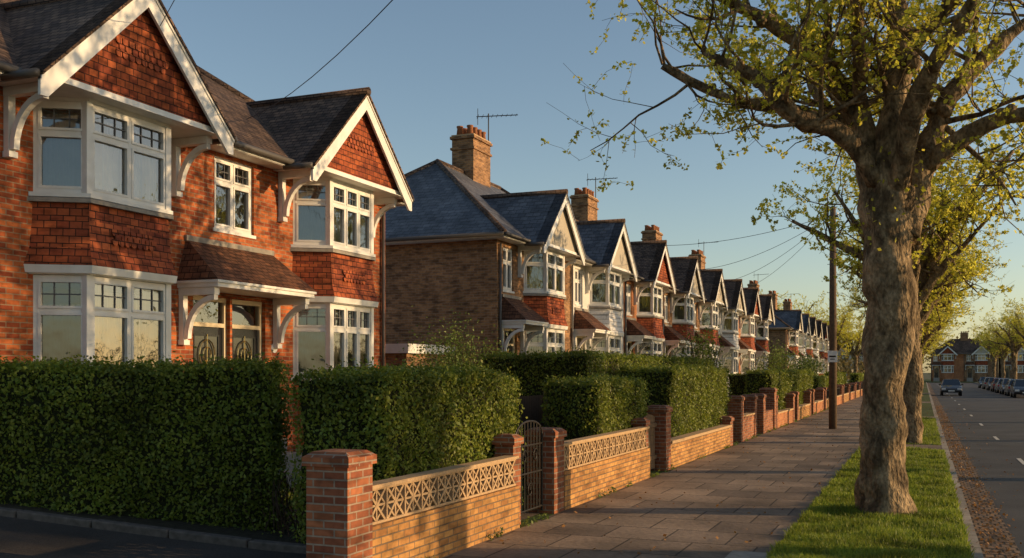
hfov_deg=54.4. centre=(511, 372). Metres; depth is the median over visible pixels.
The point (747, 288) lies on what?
ridge tiles
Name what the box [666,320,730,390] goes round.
garden shrub
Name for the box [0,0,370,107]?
ridge tiles
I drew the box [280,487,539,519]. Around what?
garden path
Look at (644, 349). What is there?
floors
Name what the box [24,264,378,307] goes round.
bay slabs
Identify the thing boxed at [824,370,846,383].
hedge
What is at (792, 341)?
net curtains
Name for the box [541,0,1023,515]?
plane tree
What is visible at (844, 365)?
distant trees
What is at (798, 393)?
pier caps
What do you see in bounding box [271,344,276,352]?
house number
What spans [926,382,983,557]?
kerb
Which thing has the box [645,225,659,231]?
chimney pots
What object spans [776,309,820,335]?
roof
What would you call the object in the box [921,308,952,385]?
plane tree
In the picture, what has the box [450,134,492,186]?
chimney stack
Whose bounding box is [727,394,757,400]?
pier caps
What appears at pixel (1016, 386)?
parked car
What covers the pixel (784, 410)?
coping
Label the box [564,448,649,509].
brickwork
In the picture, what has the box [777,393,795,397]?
pier caps
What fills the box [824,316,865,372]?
plane tree
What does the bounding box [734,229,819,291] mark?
overhead wire
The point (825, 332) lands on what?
verge edge
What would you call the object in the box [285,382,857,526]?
garden lawn
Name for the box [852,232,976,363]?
plane tree
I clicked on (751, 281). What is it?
chimney pots
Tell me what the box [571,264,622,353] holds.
walls
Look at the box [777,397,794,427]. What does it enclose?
piers
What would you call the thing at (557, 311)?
fishscale tiles
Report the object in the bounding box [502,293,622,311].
bay flashing
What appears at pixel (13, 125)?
brackets
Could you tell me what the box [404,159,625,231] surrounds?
ridge tiles
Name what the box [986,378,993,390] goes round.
parked car
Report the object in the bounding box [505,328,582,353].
door frame
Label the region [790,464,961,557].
verge
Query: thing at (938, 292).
plane tree
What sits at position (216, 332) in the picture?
door leaf
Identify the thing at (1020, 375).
walls
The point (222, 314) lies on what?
door frame
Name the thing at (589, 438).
coping
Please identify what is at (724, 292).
bargeboards
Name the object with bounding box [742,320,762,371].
net curtains
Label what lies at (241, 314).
floors
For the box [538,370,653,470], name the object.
hedge
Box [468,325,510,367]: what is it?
garden shrub
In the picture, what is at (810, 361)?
garden shrub
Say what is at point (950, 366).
curtains
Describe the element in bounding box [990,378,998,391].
parked car
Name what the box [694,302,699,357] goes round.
walls
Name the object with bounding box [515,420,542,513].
garden gate
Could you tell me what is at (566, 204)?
bargeboards
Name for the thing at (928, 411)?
verge
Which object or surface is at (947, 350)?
gable face
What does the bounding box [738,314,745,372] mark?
walls
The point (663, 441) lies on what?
piers
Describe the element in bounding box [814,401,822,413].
lowwall
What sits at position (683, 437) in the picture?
coping
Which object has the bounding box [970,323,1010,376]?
plane tree
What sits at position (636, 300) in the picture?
brackets
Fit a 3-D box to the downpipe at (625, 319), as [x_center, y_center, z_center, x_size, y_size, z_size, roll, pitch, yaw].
[5.843,-0.950,43.556,0.080,5.500,6.410,0,0,22]
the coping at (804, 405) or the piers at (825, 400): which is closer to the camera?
the coping at (804, 405)
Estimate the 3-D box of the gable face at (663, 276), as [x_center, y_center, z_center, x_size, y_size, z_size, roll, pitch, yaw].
[6.491,-4.660,43.251,0.050,1.720,3.460,0,0,22]
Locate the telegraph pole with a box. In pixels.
[827,206,838,428]
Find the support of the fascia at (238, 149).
on the soffit at (179, 129)
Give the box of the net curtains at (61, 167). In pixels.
[43,113,352,371]
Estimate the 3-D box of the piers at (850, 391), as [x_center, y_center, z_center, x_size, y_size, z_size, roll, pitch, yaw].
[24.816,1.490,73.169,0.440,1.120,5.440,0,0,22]
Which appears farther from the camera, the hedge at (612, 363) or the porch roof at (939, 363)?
the porch roof at (939, 363)
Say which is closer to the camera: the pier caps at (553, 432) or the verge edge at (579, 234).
the pier caps at (553, 432)
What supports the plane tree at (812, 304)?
on the garden lawn at (652, 472)
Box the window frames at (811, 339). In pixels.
[806,336,818,373]
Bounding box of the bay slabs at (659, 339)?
[653,338,695,344]
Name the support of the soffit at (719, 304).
on the walls at (720, 328)
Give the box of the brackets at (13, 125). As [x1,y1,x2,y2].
[3,82,396,347]
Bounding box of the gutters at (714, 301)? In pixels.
[701,298,744,312]
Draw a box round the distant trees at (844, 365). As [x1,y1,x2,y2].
[837,311,994,380]
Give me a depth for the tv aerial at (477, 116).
36.75 m
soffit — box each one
[0,74,404,206]
[385,237,632,278]
[623,277,701,299]
[694,300,743,311]
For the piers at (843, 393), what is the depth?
64.68 m
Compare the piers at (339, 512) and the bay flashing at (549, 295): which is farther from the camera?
the bay flashing at (549, 295)
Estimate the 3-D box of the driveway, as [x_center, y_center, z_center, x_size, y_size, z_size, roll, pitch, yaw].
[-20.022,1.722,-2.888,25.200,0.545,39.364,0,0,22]
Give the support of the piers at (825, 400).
on the garden lawn at (652, 472)
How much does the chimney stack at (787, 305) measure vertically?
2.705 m
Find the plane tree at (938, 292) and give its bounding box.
[828,168,1006,334]
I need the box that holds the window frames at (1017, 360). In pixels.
[1005,354,1023,372]
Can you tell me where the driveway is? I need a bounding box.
[0,516,305,557]
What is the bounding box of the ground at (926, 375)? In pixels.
[923,373,930,378]
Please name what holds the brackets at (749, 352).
attached to the walls
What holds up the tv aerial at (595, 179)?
attached to the chimney stack at (584, 208)
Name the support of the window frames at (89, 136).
attached to the walls at (192, 208)
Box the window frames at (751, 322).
[738,316,768,373]
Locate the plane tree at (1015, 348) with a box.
[977,302,1023,378]
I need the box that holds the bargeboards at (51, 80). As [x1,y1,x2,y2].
[38,0,412,210]
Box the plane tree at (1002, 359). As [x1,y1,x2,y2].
[970,316,1021,377]
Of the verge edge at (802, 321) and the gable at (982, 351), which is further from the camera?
the gable at (982, 351)
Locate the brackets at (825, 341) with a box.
[819,339,827,363]
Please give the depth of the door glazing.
17.38 m
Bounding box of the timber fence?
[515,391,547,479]
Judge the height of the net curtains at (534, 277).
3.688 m
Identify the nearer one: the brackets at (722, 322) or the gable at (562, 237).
the gable at (562, 237)
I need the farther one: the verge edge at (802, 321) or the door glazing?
the verge edge at (802, 321)
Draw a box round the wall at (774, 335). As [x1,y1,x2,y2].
[768,329,785,368]
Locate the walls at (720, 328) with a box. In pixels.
[718,308,728,395]
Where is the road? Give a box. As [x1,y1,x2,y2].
[930,383,1023,557]
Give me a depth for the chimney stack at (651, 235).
59.45 m
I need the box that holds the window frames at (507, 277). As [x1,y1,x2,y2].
[502,247,622,355]
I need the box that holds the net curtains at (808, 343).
[806,337,815,371]
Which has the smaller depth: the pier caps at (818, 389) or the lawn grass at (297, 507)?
the lawn grass at (297, 507)
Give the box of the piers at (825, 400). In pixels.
[824,390,825,409]
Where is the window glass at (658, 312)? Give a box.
[654,290,690,355]
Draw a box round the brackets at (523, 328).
[502,245,629,354]
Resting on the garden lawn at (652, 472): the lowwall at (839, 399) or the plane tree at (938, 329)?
the lowwall at (839, 399)
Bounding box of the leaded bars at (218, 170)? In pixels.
[41,109,367,327]
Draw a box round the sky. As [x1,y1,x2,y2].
[162,0,1023,372]
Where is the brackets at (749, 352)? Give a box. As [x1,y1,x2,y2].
[738,315,770,365]
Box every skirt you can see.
[24,202,378,301]
[523,296,567,325]
[589,308,623,333]
[637,317,695,342]
[700,329,719,345]
[722,334,739,347]
[740,337,769,351]
[789,346,798,355]
[798,348,806,355]
[806,349,813,357]
[819,352,827,358]
[941,361,987,364]
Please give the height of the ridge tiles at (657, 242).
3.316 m
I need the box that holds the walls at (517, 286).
[497,239,570,357]
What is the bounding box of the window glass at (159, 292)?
[159,138,365,365]
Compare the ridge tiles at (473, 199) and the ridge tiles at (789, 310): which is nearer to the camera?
the ridge tiles at (473, 199)
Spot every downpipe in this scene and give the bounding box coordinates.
[381,207,384,367]
[499,243,572,353]
[625,281,663,354]
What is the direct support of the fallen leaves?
on the gutter setts
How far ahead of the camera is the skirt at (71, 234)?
14.27 m
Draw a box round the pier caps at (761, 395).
[750,388,777,397]
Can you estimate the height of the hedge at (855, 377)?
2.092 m
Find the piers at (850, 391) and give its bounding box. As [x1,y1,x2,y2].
[849,385,854,399]
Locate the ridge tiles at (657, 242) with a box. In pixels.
[575,219,697,259]
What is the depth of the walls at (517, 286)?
29.98 m
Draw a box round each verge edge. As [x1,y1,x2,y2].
[31,0,413,200]
[536,193,637,275]
[647,244,705,298]
[709,272,746,312]
[749,289,774,319]
[795,311,810,333]
[811,319,822,336]
[823,324,828,338]
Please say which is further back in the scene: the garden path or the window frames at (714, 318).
the window frames at (714, 318)
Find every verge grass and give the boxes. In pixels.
[907,416,941,444]
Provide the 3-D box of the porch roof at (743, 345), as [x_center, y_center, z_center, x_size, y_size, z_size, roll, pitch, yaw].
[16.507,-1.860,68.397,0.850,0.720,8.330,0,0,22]
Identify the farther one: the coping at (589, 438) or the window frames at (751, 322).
the window frames at (751, 322)
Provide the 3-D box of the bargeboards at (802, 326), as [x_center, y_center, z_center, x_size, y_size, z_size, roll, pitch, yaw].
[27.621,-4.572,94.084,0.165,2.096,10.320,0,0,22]
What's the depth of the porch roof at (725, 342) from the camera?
58.52 m
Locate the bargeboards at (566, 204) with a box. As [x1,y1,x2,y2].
[543,195,637,281]
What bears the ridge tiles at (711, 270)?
attached to the roof at (708, 278)
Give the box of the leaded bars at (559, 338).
[503,255,617,347]
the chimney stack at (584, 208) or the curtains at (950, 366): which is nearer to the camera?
the chimney stack at (584, 208)
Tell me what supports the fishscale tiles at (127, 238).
attached to the gable face at (107, 68)
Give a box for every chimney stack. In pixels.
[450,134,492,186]
[569,195,598,220]
[641,231,662,240]
[688,255,705,268]
[747,284,759,289]
[772,294,777,308]
[783,302,791,309]
[960,333,967,340]
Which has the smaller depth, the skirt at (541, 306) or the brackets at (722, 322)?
the skirt at (541, 306)
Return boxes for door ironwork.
[199,334,251,366]
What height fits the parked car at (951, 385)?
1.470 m
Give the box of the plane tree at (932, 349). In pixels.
[921,329,948,386]
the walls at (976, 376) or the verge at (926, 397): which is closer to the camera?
the verge at (926, 397)
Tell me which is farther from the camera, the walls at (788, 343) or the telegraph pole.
the walls at (788, 343)
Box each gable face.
[70,9,398,190]
[657,256,670,284]
[754,300,758,314]
[941,347,954,353]
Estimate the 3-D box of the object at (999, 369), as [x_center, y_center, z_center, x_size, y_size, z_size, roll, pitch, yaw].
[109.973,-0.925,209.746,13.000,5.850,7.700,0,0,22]
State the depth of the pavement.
14.81 m
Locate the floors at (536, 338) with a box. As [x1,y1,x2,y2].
[505,331,541,343]
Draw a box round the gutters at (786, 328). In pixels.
[768,327,806,332]
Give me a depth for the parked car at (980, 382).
132.38 m
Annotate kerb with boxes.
[0,507,305,553]
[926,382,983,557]
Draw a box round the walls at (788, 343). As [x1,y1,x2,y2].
[786,329,791,367]
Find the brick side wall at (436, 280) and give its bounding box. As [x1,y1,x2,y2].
[385,239,496,366]
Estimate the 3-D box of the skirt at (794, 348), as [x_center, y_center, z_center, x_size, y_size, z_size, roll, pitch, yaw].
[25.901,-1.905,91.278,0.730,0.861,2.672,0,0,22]
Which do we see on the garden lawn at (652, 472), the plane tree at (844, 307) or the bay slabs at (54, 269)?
the plane tree at (844, 307)
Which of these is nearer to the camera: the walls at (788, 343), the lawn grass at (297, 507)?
the lawn grass at (297, 507)
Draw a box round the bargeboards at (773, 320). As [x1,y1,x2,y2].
[752,293,774,324]
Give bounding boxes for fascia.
[0,70,404,204]
[176,279,316,298]
[385,234,631,277]
[502,320,610,333]
[624,335,688,343]
[694,344,735,348]
[739,349,766,352]
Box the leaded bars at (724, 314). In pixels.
[704,306,736,356]
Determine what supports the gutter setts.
on the road
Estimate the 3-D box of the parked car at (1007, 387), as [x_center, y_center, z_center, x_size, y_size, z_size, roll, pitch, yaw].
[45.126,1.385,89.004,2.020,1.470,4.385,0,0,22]
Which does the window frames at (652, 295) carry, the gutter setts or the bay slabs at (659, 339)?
the bay slabs at (659, 339)
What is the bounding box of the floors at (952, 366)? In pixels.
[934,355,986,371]
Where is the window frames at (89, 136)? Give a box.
[28,96,375,379]
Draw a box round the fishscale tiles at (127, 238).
[111,36,374,284]
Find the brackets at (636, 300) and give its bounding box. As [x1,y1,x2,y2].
[626,282,698,356]
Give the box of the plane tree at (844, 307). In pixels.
[799,298,856,330]
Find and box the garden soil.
[0,504,304,543]
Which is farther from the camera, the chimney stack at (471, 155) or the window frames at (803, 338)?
the window frames at (803, 338)
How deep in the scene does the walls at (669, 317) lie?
47.91 m
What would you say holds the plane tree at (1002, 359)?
on the far pavement
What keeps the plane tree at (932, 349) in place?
on the verge
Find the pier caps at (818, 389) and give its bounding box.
[806,388,824,391]
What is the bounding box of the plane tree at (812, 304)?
[763,290,824,319]
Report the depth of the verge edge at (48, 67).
15.13 m
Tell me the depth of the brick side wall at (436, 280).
29.20 m
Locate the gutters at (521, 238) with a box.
[385,231,633,276]
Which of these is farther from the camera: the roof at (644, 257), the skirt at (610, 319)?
the roof at (644, 257)
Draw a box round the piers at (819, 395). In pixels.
[811,391,823,414]
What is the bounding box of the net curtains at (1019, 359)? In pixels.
[1006,355,1023,371]
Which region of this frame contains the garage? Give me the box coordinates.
[385,344,454,369]
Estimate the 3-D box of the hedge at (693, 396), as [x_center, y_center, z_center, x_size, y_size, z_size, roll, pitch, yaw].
[4.291,0.884,25.465,1.611,2.352,7.119,0,0,22]
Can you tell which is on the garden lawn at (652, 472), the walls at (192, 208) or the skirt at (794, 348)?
the walls at (192, 208)
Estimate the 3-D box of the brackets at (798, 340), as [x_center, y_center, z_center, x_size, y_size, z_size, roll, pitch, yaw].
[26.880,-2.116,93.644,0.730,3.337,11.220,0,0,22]
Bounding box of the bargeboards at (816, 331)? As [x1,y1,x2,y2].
[813,321,822,339]
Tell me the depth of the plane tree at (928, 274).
27.65 m
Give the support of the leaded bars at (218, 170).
attached to the window frames at (89, 136)
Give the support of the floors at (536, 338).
attached to the brick side wall at (436, 280)
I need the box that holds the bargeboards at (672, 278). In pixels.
[653,246,704,302]
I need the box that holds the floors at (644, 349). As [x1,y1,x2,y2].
[628,343,646,350]
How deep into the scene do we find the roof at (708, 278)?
55.18 m
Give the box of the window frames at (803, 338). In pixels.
[787,331,806,363]
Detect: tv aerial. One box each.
[476,109,517,140]
[587,174,614,197]
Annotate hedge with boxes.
[0,345,296,531]
[285,351,525,543]
[480,347,603,396]
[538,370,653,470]
[568,348,713,376]
[615,361,731,437]
[726,371,753,395]
[744,367,814,409]
[811,374,828,388]
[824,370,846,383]
[849,373,860,382]
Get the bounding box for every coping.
[373,455,518,488]
[564,426,649,445]
[671,425,731,443]
[778,408,793,413]
[799,403,809,407]
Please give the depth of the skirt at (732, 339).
60.58 m
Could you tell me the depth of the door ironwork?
17.29 m
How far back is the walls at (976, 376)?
209.83 m
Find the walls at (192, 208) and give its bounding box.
[0,86,384,451]
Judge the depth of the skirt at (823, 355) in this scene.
115.08 m
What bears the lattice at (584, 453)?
on the brickwork at (586, 483)
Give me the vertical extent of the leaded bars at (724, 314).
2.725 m
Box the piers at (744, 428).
[726,399,756,441]
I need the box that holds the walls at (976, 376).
[964,354,997,381]
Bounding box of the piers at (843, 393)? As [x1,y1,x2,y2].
[842,386,848,402]
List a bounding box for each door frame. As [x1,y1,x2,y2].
[193,295,261,364]
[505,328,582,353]
[628,341,667,353]
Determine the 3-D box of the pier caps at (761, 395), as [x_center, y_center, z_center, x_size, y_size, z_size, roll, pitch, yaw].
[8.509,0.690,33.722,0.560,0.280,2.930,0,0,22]
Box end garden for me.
[846,379,977,382]
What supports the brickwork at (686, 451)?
on the garden lawn at (652, 472)
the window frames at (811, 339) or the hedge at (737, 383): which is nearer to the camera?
the hedge at (737, 383)
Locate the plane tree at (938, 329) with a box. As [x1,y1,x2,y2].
[920,299,967,391]
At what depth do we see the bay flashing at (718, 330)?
55.54 m
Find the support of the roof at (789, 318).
on the soffit
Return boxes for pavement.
[442,396,860,557]
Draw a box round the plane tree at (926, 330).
[858,285,975,387]
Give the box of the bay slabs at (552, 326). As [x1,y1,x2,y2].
[544,324,623,336]
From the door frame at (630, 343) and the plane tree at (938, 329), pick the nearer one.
the door frame at (630, 343)
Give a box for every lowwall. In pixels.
[778,410,792,427]
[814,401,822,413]
[837,396,841,404]
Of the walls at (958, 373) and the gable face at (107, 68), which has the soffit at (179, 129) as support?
the gable face at (107, 68)
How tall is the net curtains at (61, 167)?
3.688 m
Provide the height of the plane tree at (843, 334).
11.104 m
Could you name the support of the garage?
on the garden lawn at (652, 472)
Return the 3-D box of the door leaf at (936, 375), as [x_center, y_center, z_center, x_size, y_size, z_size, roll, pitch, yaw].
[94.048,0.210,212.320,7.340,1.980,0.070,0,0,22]
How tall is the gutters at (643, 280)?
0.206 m
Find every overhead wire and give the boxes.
[246,0,392,119]
[652,215,829,245]
[686,221,821,270]
[720,218,828,282]
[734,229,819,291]
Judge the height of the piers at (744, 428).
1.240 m
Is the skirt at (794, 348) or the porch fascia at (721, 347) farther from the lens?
the skirt at (794, 348)
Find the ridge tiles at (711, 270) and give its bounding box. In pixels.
[700,269,741,281]
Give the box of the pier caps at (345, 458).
[302,434,523,467]
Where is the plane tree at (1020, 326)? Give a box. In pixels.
[999,297,1023,349]
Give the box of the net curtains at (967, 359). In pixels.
[934,355,983,371]
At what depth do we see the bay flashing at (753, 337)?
67.48 m
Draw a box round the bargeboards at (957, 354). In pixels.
[939,346,988,354]
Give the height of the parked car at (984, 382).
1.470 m
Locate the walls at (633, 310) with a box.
[623,280,649,354]
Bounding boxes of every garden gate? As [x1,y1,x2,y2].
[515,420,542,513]
[643,414,656,469]
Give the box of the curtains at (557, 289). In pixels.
[542,257,616,353]
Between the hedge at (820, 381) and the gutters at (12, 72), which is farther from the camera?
the hedge at (820, 381)
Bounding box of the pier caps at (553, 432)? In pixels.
[525,418,649,437]
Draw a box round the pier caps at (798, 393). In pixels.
[789,390,811,394]
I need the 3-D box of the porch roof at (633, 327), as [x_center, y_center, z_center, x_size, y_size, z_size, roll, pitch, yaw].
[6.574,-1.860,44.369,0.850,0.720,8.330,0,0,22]
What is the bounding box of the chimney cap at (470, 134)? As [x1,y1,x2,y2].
[451,133,490,142]
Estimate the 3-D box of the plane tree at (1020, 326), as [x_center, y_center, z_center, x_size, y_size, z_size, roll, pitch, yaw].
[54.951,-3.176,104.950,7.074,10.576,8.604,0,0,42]
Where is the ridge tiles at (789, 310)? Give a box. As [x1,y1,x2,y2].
[774,309,808,326]
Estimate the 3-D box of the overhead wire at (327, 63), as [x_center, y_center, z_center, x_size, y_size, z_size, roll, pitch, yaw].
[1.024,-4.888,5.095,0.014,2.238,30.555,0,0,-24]
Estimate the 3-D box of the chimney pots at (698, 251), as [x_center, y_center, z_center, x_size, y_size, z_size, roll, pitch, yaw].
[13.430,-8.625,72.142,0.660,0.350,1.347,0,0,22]
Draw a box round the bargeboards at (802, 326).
[798,313,810,336]
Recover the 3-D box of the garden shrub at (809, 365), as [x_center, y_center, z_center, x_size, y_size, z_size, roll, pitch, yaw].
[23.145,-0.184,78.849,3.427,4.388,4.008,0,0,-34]
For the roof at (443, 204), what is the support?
on the soffit at (535, 258)
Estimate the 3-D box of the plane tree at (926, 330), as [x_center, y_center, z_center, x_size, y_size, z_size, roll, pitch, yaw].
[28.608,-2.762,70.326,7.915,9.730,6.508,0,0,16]
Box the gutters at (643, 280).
[637,276,701,298]
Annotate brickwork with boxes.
[373,485,519,557]
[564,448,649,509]
[671,428,729,467]
[799,405,809,419]
[844,394,848,401]
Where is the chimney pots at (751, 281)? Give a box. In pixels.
[749,280,757,283]
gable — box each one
[550,207,631,271]
[691,271,700,294]
[717,283,742,309]
[974,349,987,353]
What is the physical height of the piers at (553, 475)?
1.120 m
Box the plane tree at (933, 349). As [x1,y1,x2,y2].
[922,340,948,365]
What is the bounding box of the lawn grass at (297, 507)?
[279,478,525,508]
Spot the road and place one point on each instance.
(999, 416)
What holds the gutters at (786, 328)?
on the soffit
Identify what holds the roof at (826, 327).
on the soffit
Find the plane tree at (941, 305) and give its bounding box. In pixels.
[836,219,1013,381]
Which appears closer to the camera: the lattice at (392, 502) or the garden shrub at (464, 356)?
the lattice at (392, 502)
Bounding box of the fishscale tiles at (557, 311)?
[552,307,561,314]
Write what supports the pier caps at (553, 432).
on the piers at (553, 475)
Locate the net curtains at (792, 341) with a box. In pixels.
[790,334,802,368]
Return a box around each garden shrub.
[396,300,487,368]
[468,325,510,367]
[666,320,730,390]
[742,338,801,371]
[790,345,826,375]
[792,355,826,373]
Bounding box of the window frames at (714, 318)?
[694,303,738,373]
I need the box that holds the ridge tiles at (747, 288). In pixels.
[743,287,771,295]
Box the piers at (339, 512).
[306,444,520,557]
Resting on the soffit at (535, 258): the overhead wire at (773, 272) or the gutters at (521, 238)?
the gutters at (521, 238)
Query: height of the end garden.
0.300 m
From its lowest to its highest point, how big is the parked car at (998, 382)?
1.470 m
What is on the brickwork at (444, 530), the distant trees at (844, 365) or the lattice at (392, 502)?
the lattice at (392, 502)
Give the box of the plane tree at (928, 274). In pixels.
[751,58,1023,443]
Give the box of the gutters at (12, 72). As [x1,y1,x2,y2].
[0,61,413,203]
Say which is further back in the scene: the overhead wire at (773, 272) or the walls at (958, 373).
the walls at (958, 373)
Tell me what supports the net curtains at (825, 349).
attached to the walls
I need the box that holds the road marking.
[938,385,1023,464]
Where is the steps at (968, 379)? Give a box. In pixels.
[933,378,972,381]
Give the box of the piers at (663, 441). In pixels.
[648,412,732,470]
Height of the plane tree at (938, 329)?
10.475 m
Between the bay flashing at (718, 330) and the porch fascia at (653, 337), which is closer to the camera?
the porch fascia at (653, 337)
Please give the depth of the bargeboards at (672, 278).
44.55 m
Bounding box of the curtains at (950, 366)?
[944,355,984,371]
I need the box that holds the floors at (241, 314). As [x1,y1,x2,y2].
[43,195,324,325]
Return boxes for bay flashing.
[27,196,375,260]
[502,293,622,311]
[626,316,694,326]
[694,328,738,335]
[738,336,768,341]
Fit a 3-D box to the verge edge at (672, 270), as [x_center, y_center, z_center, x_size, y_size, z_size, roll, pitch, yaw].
[7.769,-4.707,46.239,0.350,1.866,10.320,0,0,22]
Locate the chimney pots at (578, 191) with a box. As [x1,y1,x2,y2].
[574,187,593,196]
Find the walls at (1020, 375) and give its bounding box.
[1005,354,1023,378]
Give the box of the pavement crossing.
[907,444,941,448]
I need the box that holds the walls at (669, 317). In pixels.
[663,291,682,354]
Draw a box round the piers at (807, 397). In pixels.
[795,393,810,420]
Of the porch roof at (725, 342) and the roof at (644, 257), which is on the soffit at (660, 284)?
the roof at (644, 257)
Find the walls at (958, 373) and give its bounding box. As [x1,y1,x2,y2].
[931,354,963,381]
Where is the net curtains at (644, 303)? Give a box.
[639,288,687,357]
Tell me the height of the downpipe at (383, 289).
5.500 m
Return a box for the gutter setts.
[927,383,1022,557]
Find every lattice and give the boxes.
[373,459,515,524]
[564,429,647,470]
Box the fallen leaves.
[484,405,1021,557]
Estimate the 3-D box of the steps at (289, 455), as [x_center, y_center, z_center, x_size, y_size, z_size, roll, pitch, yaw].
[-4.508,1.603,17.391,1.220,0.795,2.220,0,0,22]
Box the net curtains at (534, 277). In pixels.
[527,261,611,358]
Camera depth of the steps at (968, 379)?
210.68 m
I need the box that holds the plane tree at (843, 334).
[807,305,862,354]
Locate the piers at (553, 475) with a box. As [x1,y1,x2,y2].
[526,425,647,513]
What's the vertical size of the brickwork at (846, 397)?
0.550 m
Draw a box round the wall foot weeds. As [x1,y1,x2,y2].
[425,407,828,557]
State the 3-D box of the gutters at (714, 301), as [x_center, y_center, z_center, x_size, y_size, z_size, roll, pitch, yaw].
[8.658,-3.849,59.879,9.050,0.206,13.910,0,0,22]
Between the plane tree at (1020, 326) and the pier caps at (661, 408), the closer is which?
the pier caps at (661, 408)
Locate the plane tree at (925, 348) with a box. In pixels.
[921,308,953,388]
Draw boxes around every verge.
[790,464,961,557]
[912,418,940,444]
[922,387,928,392]
[923,394,930,401]
[923,403,933,416]
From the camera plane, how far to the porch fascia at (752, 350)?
65.33 m
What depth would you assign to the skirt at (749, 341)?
67.62 m
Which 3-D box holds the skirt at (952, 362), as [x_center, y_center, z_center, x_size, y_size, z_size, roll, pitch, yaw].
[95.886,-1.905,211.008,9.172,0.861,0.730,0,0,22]
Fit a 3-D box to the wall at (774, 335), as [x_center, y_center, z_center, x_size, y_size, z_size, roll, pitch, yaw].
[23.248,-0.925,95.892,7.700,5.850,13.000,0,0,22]
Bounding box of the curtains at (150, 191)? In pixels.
[95,113,364,368]
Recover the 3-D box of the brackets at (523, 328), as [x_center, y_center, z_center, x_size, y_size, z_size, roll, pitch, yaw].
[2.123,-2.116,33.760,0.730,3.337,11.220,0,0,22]
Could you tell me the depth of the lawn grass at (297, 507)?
16.66 m
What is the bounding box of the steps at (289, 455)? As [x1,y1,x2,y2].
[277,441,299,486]
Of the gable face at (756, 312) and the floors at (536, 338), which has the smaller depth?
the floors at (536, 338)
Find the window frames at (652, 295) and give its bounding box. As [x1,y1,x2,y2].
[626,283,694,357]
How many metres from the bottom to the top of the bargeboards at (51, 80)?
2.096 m
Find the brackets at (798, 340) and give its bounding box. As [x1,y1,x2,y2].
[787,330,807,366]
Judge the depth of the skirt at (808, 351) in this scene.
102.43 m
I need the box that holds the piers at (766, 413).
[757,392,776,433]
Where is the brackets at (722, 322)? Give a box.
[694,302,741,364]
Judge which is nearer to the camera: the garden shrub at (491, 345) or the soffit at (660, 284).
the garden shrub at (491, 345)
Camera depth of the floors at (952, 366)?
214.24 m
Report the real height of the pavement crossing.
0.302 m
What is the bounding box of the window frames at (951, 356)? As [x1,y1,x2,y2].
[933,354,987,372]
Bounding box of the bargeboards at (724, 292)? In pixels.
[714,275,746,315]
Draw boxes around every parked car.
[939,379,962,395]
[978,377,984,387]
[981,377,995,388]
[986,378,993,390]
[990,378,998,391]
[994,378,1010,392]
[999,379,1021,394]
[1004,379,1023,395]
[1010,380,1023,397]
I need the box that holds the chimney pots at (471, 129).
[457,125,485,138]
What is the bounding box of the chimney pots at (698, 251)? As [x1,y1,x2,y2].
[691,249,702,254]
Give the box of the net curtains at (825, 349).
[819,341,826,371]
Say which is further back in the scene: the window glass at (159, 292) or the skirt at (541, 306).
the skirt at (541, 306)
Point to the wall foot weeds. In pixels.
(600, 496)
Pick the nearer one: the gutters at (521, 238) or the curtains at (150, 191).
the curtains at (150, 191)
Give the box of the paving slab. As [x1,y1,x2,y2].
[725,550,787,557]
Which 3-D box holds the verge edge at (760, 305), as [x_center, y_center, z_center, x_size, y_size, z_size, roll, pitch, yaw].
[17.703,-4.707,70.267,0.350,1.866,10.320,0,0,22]
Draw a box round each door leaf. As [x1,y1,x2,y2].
[193,326,257,372]
[934,368,971,377]
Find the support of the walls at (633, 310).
on the garden lawn at (652, 472)
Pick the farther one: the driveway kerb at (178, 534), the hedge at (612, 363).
the hedge at (612, 363)
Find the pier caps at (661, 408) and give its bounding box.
[647,405,733,420]
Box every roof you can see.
[0,0,366,164]
[177,240,316,291]
[385,163,622,263]
[502,297,610,330]
[624,319,687,340]
[631,243,696,291]
[694,331,734,346]
[701,271,741,307]
[738,339,765,350]
[744,289,770,318]
[768,311,808,331]
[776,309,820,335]
[787,348,804,355]
[822,324,828,339]
[931,339,985,353]
[932,362,974,364]
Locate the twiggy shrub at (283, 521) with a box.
[239,461,303,538]
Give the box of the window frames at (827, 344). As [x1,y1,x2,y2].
[819,339,828,372]
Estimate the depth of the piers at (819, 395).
51.57 m
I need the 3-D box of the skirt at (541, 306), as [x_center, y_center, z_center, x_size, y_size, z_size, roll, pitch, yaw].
[1.145,-1.905,31.394,0.730,0.861,2.672,0,0,22]
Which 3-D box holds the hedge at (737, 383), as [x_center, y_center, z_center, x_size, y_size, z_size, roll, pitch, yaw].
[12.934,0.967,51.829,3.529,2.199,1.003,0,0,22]
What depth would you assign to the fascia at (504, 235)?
28.79 m
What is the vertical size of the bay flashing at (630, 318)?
0.220 m
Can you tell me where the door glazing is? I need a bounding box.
[195,336,253,371]
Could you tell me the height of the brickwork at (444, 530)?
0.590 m
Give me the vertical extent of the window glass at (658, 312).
3.710 m
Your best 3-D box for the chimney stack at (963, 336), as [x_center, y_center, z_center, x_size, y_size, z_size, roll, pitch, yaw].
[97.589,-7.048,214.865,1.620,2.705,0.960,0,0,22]

